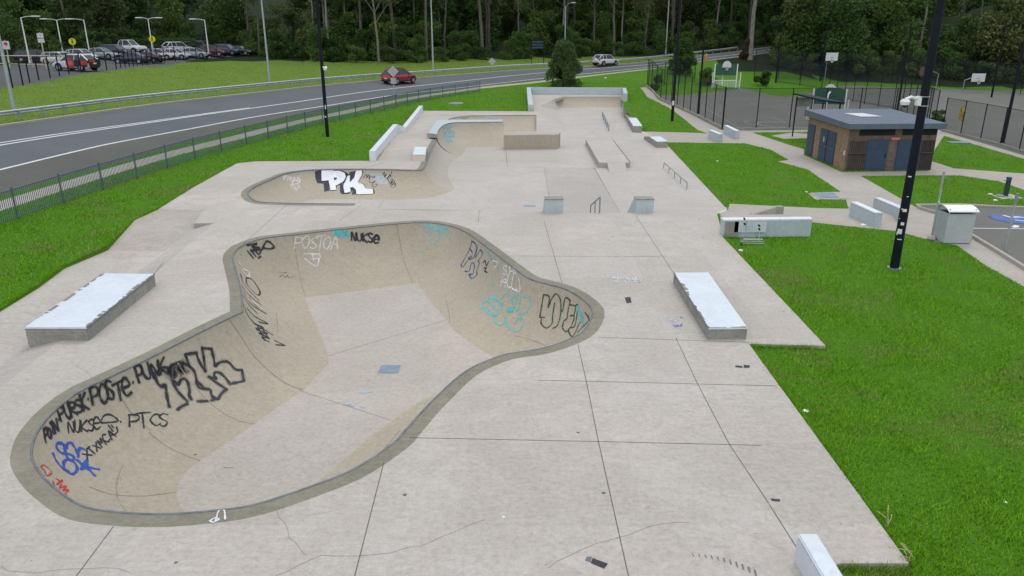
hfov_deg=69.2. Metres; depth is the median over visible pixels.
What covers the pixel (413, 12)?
gum tree
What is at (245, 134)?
tubular fence
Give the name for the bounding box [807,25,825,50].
understory tree
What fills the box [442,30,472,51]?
understory tree
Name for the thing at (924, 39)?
understory tree
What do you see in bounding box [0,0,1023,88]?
forest floor
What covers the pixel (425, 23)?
gum tree
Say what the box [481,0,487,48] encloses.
gum tree
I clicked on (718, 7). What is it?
gum tree
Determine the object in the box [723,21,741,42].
understory tree
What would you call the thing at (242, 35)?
understory tree
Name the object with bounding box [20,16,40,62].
car park lamp
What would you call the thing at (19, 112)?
crash barrier
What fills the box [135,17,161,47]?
car park lamp
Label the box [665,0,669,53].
street lamp
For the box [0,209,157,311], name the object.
edge soil
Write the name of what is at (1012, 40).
bushy tree
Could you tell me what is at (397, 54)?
understory tree
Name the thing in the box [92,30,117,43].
understory tree
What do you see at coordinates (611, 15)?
bushy tree
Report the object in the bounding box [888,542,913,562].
dry stalks
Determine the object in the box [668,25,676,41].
understory tree
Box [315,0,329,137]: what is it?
light pole
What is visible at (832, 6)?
bushy tree
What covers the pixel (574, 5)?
gum tree
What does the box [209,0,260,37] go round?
bushy tree
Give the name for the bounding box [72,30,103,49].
bush
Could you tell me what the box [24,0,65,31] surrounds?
bushy tree
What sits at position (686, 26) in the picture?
understory tree
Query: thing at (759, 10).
understory tree
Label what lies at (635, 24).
understory tree
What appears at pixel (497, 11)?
bushy tree
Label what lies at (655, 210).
street bank
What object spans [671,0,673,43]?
gum tree
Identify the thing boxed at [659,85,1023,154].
sports court
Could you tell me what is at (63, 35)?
understory tree
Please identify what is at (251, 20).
understory tree
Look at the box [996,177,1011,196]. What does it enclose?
drinking post
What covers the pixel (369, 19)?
understory tree
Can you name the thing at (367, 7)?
bushy tree
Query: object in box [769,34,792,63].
understory tree
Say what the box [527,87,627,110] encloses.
retaining wall
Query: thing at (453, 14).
bushy tree
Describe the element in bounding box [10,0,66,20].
bushy tree
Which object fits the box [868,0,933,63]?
bushy tree
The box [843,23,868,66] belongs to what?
understory tree
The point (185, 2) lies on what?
bushy tree
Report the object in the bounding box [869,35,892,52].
understory tree
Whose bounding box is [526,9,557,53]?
understory tree
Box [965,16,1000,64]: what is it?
understory tree
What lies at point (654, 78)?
bush
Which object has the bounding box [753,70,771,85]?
bush
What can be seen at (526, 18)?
bushy tree
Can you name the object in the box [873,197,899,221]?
concrete block
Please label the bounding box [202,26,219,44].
understory tree
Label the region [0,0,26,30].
bushy tree
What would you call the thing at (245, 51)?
sedan
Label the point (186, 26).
understory tree
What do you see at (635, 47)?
understory tree
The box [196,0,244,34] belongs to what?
bushy tree
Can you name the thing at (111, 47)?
suv
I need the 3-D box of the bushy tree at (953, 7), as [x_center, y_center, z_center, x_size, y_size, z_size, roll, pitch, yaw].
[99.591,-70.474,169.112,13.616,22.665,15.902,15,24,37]
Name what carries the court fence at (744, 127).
on the ground at (636, 78)
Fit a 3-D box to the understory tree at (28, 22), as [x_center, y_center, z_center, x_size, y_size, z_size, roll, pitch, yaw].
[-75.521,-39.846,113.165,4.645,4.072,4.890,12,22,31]
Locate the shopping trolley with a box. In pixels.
[740,218,763,244]
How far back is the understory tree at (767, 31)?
148.78 m
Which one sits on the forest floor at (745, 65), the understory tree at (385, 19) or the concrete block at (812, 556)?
the understory tree at (385, 19)
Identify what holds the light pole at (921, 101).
on the ground at (636, 78)
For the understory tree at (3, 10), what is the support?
on the forest floor at (745, 65)
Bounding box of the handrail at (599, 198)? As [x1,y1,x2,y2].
[590,197,600,212]
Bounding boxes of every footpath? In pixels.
[0,68,656,210]
[641,87,1023,285]
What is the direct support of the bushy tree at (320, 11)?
on the forest floor at (745, 65)
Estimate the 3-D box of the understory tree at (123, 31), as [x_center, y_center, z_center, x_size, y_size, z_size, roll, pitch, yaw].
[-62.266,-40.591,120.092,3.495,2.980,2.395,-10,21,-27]
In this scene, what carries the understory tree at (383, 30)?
on the forest floor at (745, 65)
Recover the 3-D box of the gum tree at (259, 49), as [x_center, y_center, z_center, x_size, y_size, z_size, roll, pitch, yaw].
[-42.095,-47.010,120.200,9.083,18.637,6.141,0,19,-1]
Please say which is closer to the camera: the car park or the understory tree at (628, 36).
the car park
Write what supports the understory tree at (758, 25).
on the forest floor at (745, 65)
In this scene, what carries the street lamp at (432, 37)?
on the grass verge
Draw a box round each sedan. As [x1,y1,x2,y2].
[88,48,120,58]
[112,52,151,63]
[141,51,165,62]
[165,49,191,58]
[182,48,210,57]
[229,45,254,54]
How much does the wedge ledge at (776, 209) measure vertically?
0.530 m
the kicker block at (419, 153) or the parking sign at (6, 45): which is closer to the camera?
the kicker block at (419, 153)
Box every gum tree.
[59,0,70,44]
[240,0,260,50]
[245,1,249,41]
[311,0,316,57]
[321,0,327,56]
[322,0,344,35]
[324,0,330,55]
[354,0,401,61]
[358,0,362,44]
[389,1,396,57]
[412,0,414,39]
[424,0,427,60]
[427,0,446,55]
[478,0,485,58]
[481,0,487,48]
[484,0,491,54]
[511,0,531,56]
[533,0,551,23]
[563,0,564,24]
[566,0,568,25]
[572,0,578,48]
[589,0,600,52]
[609,0,615,55]
[621,0,623,42]
[632,0,651,49]
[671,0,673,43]
[693,3,696,36]
[715,0,720,40]
[728,0,733,32]
[747,0,752,37]
[747,0,756,59]
[918,1,927,48]
[961,0,966,20]
[977,0,983,38]
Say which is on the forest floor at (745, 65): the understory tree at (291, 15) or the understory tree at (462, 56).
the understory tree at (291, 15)
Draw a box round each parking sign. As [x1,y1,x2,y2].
[2,40,10,65]
[36,32,46,68]
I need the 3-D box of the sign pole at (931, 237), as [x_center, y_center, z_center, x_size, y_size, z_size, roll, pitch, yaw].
[16.207,-3.076,28.283,0.336,2.781,0.336,0,19,0]
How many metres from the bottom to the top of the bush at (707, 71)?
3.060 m
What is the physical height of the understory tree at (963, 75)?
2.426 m
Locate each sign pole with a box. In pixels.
[927,171,944,240]
[1004,193,1018,249]
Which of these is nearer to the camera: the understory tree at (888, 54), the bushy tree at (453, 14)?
the understory tree at (888, 54)
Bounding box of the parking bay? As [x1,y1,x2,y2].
[924,207,1023,263]
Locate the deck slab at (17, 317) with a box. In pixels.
[0,250,163,364]
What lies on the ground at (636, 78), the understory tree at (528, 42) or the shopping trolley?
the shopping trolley
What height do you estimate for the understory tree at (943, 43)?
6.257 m
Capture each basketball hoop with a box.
[824,53,837,80]
[919,67,938,89]
[962,73,985,91]
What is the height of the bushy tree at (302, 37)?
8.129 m
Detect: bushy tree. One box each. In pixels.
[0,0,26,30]
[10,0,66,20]
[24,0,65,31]
[41,0,95,44]
[78,0,129,40]
[118,0,153,29]
[150,0,200,19]
[155,0,190,39]
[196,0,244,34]
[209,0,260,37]
[252,2,289,43]
[286,0,314,21]
[293,9,320,57]
[303,0,333,26]
[324,0,369,48]
[334,0,375,44]
[336,0,378,44]
[350,0,376,39]
[374,0,412,37]
[376,0,411,44]
[398,0,443,42]
[404,0,443,46]
[434,0,461,48]
[448,1,465,31]
[451,0,504,45]
[453,0,500,34]
[464,0,500,49]
[498,0,522,37]
[508,0,549,25]
[520,0,558,41]
[520,0,559,39]
[550,0,575,42]
[550,0,588,23]
[555,0,591,37]
[560,0,606,38]
[577,0,619,35]
[601,0,617,31]
[610,0,654,35]
[616,0,647,34]
[649,0,690,34]
[676,0,708,33]
[692,0,709,28]
[696,0,737,27]
[723,0,736,23]
[732,0,765,30]
[732,0,767,27]
[733,0,773,27]
[758,0,783,33]
[762,1,782,24]
[771,0,824,48]
[771,0,833,57]
[811,0,850,40]
[814,0,867,62]
[814,0,874,69]
[836,0,886,44]
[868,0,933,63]
[884,0,946,31]
[912,0,953,17]
[936,13,981,72]
[944,0,970,16]
[961,0,993,15]
[972,0,1023,76]
[987,0,1022,17]
[1002,0,1023,62]
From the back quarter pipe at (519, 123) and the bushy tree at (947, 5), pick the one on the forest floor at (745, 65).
the bushy tree at (947, 5)
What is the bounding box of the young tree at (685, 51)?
[667,37,698,73]
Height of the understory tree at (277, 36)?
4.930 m
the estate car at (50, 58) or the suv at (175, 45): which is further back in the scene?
the suv at (175, 45)
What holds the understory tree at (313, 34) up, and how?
on the forest floor at (745, 65)
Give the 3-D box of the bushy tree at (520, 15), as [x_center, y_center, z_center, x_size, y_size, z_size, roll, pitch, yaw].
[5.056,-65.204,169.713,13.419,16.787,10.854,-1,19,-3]
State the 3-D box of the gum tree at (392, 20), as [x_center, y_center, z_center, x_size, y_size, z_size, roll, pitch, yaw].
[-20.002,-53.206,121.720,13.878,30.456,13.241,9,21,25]
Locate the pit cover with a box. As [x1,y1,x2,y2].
[810,192,848,199]
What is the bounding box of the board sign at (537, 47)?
[531,38,543,63]
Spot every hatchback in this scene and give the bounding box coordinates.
[52,54,100,70]
[65,49,97,57]
[144,48,173,59]
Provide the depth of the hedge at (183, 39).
118.13 m
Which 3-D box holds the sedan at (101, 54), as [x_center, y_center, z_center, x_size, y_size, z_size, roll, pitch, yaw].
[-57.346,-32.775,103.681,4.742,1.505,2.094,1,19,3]
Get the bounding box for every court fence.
[646,59,725,128]
[648,59,695,85]
[722,87,934,129]
[754,49,1023,94]
[777,58,940,119]
[941,97,1023,152]
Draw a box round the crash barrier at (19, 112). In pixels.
[0,47,737,120]
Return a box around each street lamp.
[0,36,16,114]
[261,0,270,81]
[430,0,433,69]
[564,2,575,39]
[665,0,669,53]
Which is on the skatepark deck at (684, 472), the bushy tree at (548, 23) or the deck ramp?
the deck ramp
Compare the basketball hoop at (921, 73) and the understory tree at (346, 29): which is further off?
the understory tree at (346, 29)
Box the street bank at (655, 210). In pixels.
[383,207,726,212]
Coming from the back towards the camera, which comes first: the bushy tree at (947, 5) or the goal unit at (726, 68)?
the bushy tree at (947, 5)
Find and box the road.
[0,47,773,168]
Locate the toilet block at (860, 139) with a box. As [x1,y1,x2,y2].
[804,109,946,170]
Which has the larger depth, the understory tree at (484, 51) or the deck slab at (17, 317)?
the understory tree at (484, 51)
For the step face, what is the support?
attached to the skatepark deck at (684, 472)
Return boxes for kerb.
[0,47,768,126]
[915,203,1023,269]
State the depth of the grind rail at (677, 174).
45.77 m
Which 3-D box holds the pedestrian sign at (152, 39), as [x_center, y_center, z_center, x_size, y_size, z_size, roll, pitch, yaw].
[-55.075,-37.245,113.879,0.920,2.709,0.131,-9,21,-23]
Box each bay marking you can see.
[990,214,1023,223]
[1002,215,1023,220]
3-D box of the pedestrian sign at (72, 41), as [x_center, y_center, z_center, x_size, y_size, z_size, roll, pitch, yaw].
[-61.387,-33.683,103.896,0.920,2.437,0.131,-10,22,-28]
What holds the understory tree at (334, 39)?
on the forest floor at (745, 65)
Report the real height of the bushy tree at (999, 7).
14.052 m
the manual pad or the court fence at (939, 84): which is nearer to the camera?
the manual pad
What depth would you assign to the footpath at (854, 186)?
45.15 m
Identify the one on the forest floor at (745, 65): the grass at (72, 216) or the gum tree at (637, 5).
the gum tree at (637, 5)
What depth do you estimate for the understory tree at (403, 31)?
122.08 m
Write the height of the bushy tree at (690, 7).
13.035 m
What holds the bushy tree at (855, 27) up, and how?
on the forest floor at (745, 65)
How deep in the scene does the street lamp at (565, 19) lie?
123.30 m
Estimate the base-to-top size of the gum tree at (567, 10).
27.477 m
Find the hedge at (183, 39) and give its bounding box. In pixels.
[128,37,198,48]
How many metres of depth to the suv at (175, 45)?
116.15 m
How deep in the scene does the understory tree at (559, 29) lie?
130.80 m
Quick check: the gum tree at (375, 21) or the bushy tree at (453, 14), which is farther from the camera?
the bushy tree at (453, 14)
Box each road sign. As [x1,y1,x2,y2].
[387,66,397,95]
[488,58,495,64]
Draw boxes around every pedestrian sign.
[69,38,75,48]
[149,36,154,47]
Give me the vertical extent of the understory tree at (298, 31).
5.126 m
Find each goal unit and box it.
[711,61,740,88]
[806,84,849,119]
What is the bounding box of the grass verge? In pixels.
[0,54,701,126]
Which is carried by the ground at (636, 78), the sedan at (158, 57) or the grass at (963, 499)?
the grass at (963, 499)
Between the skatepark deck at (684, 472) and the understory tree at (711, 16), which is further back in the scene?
the understory tree at (711, 16)
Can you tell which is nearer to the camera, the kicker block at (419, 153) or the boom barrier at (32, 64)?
the kicker block at (419, 153)
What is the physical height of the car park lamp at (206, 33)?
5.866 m
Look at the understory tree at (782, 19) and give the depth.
128.76 m
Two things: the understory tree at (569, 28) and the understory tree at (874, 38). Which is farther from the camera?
the understory tree at (569, 28)
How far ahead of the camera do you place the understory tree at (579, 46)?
134.48 m
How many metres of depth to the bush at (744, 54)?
131.12 m
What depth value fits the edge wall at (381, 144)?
54.33 m
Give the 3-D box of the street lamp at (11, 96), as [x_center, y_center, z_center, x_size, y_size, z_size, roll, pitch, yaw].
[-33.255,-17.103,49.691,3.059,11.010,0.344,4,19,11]
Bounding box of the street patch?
[462,148,559,162]
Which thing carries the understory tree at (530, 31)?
on the forest floor at (745, 65)
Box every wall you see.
[369,106,422,160]
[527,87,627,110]
[720,217,812,236]
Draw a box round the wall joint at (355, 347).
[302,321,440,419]
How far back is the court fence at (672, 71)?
107.39 m
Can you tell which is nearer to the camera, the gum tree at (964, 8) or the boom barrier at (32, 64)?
the boom barrier at (32, 64)
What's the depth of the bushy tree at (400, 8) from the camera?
132.50 m
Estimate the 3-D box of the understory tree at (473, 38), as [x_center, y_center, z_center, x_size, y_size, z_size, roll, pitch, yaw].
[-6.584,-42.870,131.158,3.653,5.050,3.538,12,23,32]
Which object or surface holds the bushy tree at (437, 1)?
on the forest floor at (745, 65)
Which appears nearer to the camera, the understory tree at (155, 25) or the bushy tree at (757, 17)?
the understory tree at (155, 25)
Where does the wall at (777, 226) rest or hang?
on the skatepark deck at (684, 472)
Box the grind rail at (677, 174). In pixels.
[663,162,687,189]
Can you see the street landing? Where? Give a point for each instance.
(580, 190)
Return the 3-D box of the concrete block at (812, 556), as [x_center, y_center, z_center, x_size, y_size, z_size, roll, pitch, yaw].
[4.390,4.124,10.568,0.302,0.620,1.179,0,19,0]
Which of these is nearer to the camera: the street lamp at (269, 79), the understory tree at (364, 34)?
the street lamp at (269, 79)
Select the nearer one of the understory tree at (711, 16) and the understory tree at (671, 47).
the understory tree at (671, 47)
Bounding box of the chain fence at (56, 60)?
[0,45,217,87]
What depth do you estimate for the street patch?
54.82 m
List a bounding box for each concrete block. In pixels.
[708,130,722,142]
[723,125,739,138]
[794,534,842,575]
[849,202,882,226]
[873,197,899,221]
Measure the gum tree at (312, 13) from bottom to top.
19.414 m
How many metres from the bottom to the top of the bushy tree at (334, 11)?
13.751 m
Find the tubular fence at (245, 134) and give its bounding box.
[0,81,479,223]
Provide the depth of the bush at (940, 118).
70.75 m
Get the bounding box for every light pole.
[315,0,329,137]
[671,0,681,121]
[887,0,945,270]
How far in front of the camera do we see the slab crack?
11.34 m
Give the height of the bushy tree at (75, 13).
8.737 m
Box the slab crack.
[2,365,673,575]
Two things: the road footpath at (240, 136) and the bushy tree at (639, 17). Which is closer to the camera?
the road footpath at (240, 136)
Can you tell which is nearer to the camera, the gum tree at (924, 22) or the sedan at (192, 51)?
the sedan at (192, 51)
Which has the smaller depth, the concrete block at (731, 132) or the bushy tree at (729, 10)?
the concrete block at (731, 132)
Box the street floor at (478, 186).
[303,108,724,212]
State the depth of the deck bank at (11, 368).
18.98 m
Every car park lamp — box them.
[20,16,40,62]
[40,18,72,51]
[73,18,88,49]
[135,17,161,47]
[190,19,209,57]
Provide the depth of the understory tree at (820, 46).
131.03 m
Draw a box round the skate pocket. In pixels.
[241,138,461,205]
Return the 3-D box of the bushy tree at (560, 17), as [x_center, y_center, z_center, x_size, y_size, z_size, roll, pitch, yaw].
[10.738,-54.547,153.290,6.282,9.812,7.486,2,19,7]
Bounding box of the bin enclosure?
[933,204,979,242]
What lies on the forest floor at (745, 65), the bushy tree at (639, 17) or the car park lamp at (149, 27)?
the bushy tree at (639, 17)
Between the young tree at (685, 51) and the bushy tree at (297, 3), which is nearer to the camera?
the young tree at (685, 51)
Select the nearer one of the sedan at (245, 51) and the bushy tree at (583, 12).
the sedan at (245, 51)
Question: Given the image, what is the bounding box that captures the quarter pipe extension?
[427,120,503,154]
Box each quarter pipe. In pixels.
[448,115,535,131]
[536,96,621,131]
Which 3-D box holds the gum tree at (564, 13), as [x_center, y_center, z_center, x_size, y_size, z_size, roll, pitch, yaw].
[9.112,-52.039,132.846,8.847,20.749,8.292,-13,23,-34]
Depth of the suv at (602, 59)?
124.31 m
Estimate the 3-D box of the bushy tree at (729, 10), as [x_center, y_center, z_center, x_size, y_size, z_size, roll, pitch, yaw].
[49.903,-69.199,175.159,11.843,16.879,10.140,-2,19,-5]
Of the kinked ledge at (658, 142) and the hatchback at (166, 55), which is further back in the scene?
the hatchback at (166, 55)
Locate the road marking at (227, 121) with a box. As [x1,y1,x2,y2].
[0,46,800,169]
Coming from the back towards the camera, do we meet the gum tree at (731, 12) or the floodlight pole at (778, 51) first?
the gum tree at (731, 12)
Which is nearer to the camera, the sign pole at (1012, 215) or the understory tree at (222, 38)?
the sign pole at (1012, 215)
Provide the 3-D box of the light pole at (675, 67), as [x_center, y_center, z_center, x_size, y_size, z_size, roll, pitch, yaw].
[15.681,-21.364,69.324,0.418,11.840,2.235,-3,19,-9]
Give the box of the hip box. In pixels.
[504,132,559,148]
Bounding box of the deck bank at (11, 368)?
[0,223,213,386]
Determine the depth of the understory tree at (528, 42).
131.58 m
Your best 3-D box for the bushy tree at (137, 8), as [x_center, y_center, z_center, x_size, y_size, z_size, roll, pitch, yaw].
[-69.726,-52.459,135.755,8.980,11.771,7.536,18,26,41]
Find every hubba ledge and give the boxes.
[543,196,563,212]
[627,196,654,212]
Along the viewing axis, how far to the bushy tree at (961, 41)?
123.31 m
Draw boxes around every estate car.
[13,49,42,61]
[40,52,66,63]
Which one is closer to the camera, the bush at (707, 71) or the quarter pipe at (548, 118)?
the quarter pipe at (548, 118)
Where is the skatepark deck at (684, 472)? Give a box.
[0,94,908,575]
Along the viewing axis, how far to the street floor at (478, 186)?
46.53 m
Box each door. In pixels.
[805,124,815,155]
[817,128,836,164]
[864,140,888,170]
[894,140,921,169]
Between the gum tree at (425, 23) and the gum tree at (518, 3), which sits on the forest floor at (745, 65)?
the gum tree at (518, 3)
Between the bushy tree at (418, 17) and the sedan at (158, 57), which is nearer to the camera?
the sedan at (158, 57)
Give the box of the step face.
[194,223,212,227]
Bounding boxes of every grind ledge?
[24,273,155,346]
[673,272,747,339]
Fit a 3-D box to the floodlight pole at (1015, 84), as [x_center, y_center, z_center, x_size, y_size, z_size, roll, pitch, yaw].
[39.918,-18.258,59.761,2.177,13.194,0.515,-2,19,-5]
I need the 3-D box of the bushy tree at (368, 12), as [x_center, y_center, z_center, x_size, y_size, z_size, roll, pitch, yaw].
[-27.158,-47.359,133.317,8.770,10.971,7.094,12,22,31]
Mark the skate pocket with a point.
(428, 177)
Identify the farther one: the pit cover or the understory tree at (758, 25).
the understory tree at (758, 25)
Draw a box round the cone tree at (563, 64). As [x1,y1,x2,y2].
[543,38,583,86]
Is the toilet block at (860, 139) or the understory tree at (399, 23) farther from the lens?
the understory tree at (399, 23)
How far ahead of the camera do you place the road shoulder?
43.92 m
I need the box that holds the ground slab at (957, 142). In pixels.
[946,141,969,142]
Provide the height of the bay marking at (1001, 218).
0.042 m
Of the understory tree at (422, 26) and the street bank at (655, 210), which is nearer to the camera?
the street bank at (655, 210)
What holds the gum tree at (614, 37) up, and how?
on the forest floor at (745, 65)
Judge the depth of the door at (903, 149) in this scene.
49.10 m
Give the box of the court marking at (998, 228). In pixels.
[974,228,1023,228]
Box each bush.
[0,11,40,53]
[37,27,62,51]
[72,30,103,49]
[650,74,663,89]
[698,66,717,84]
[738,38,749,58]
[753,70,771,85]
[930,110,946,122]
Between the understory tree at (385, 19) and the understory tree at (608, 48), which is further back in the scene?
the understory tree at (608, 48)
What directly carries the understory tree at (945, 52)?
on the forest floor at (745, 65)
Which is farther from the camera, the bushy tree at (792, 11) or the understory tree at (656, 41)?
the understory tree at (656, 41)
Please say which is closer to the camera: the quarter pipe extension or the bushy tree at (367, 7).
the quarter pipe extension
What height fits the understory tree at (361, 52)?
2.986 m
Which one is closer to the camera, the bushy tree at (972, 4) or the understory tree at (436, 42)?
the understory tree at (436, 42)
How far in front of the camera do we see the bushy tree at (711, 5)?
163.02 m
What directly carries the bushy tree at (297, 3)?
on the forest floor at (745, 65)
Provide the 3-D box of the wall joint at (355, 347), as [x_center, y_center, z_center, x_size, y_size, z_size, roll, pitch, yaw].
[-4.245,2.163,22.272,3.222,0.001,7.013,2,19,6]
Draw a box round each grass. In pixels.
[0,81,533,308]
[533,79,1023,575]
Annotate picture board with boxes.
[958,107,966,120]
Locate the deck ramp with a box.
[109,209,202,250]
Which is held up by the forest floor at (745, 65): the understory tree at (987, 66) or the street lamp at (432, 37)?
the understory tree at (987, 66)
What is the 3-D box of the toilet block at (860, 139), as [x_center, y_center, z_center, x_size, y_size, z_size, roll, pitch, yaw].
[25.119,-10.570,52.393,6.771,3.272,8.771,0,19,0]
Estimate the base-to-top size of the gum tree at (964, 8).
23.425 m
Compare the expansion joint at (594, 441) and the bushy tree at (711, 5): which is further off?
the bushy tree at (711, 5)
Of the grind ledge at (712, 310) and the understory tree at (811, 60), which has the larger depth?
the understory tree at (811, 60)
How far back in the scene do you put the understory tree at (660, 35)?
138.69 m
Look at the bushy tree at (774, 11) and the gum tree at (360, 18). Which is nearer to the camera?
the gum tree at (360, 18)
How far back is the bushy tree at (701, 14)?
166.33 m
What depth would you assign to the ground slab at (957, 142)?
61.83 m
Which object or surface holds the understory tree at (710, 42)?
on the forest floor at (745, 65)
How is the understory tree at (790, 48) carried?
on the forest floor at (745, 65)
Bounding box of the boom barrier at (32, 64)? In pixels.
[0,55,64,67]
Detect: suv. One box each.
[97,44,132,55]
[161,42,192,50]
[198,45,228,56]
[214,44,241,54]
[380,68,416,84]
[592,54,618,65]
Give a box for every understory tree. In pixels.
[0,2,11,40]
[12,25,31,45]
[19,18,34,32]
[20,9,53,47]
[48,12,66,39]
[49,28,61,40]
[52,32,65,46]
[80,32,95,46]
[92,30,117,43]
[99,27,125,43]
[116,28,136,42]
[130,16,156,43]
[132,20,154,35]
[149,20,163,35]
[167,32,177,41]
[179,20,200,42]
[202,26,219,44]
[212,13,231,41]
[224,34,239,45]
[231,29,251,45]
[240,15,261,40]
[243,22,267,53]
[257,36,271,55]
[264,28,292,57]
[268,41,289,57]
[279,8,305,41]
[295,28,317,57]
[297,45,309,58]
[304,27,329,61]
[317,25,352,48]
[322,33,348,61]
[328,11,361,56]
[346,44,366,62]
[352,28,374,60]
[361,13,384,56]
[363,13,395,47]
[369,21,396,60]
[379,45,403,62]
[387,17,409,48]
[392,25,417,60]
[403,33,426,61]
[404,38,424,62]
[415,20,441,58]
[428,37,443,54]
[434,46,449,61]
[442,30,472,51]
[447,30,467,58]
[454,42,471,60]
[463,31,479,57]
[474,45,492,58]
[500,40,517,59]
[509,31,528,58]
[520,26,540,54]
[520,33,535,57]
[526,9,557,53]
[552,24,576,52]
[566,27,578,48]
[568,20,587,52]
[575,43,586,56]
[576,36,601,55]
[586,10,612,50]
[590,23,606,50]
[602,36,615,52]
[609,41,631,55]
[611,10,637,47]
[621,31,634,51]
[623,17,646,42]
[626,43,638,54]
[631,30,649,53]
[641,16,664,44]
[651,25,670,47]
[654,29,669,52]
[667,32,684,51]
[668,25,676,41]
[679,21,697,43]
[696,7,726,38]
[696,24,718,48]
[701,18,721,41]
[714,34,728,47]
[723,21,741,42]
[724,27,738,46]
[736,0,769,37]
[748,29,765,44]
[754,22,765,39]
[764,23,774,41]
[767,15,799,54]
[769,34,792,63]
[775,44,795,64]
[777,34,802,63]
[803,53,818,69]
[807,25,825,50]
[814,36,826,57]
[818,30,850,71]
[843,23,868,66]
[850,52,880,74]
[856,49,879,74]
[864,40,881,61]
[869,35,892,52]
[881,50,901,74]
[903,48,926,78]
[920,37,942,59]
[921,38,953,69]
[933,47,962,79]
[948,67,965,79]
[954,60,976,75]
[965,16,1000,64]
[976,60,1004,82]
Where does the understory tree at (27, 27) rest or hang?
on the forest floor at (745, 65)
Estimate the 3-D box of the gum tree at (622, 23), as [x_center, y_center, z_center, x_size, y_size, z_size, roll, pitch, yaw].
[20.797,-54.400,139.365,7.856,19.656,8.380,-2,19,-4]
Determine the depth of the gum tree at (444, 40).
128.32 m
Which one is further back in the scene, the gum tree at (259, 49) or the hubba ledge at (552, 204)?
the gum tree at (259, 49)
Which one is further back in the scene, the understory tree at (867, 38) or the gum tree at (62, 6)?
the understory tree at (867, 38)
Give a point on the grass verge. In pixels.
(138, 88)
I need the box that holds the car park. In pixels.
[0,54,248,86]
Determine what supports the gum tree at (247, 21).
on the forest floor at (745, 65)
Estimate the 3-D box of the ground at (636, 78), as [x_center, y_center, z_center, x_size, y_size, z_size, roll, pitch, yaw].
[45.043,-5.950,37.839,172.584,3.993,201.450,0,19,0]
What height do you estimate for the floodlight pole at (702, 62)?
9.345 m
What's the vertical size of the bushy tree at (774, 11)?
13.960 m
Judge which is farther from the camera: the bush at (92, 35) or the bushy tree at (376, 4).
the bushy tree at (376, 4)
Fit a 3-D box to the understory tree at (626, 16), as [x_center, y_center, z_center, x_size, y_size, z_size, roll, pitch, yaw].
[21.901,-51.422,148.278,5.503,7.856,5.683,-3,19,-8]
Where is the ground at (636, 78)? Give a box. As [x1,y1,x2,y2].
[0,60,1023,575]
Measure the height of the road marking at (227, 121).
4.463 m
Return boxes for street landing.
[545,168,619,212]
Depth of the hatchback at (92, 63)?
79.26 m
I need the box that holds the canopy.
[792,93,844,135]
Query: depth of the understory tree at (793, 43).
125.45 m
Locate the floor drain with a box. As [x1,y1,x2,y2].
[377,365,401,373]
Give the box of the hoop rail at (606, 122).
[602,111,608,130]
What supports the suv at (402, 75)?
on the road
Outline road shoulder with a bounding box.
[0,53,765,194]
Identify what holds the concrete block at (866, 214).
on the footpath at (854, 186)
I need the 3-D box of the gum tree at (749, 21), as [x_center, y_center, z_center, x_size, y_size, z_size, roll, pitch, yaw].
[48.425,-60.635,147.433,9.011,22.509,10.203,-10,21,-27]
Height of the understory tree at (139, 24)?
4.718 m
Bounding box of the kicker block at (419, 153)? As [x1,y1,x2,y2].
[412,147,425,160]
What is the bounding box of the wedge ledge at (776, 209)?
[750,205,783,213]
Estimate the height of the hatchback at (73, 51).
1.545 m
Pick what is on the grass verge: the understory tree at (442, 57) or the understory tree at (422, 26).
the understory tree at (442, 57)
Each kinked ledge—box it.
[624,113,641,131]
[644,136,667,147]
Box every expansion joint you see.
[76,205,795,575]
[379,132,619,211]
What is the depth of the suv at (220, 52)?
117.28 m
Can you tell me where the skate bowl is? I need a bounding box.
[10,220,604,526]
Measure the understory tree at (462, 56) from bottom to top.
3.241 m
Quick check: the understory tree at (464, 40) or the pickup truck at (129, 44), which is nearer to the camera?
the pickup truck at (129, 44)
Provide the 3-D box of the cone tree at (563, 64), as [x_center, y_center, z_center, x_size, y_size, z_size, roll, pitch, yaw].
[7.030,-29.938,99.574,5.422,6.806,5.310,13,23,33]
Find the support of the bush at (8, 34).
on the forest floor at (745, 65)
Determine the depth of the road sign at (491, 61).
113.05 m
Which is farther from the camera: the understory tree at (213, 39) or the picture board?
the understory tree at (213, 39)
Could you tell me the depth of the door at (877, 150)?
48.98 m
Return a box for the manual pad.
[585,140,630,172]
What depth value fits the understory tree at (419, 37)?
121.49 m
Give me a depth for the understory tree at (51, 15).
113.96 m
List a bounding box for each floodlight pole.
[698,26,724,113]
[768,22,782,82]
[819,22,840,80]
[896,25,929,109]
[990,23,1022,96]
[1001,39,1023,142]
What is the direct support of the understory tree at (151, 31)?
on the forest floor at (745, 65)
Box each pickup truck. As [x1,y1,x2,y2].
[118,40,146,51]
[190,41,209,47]

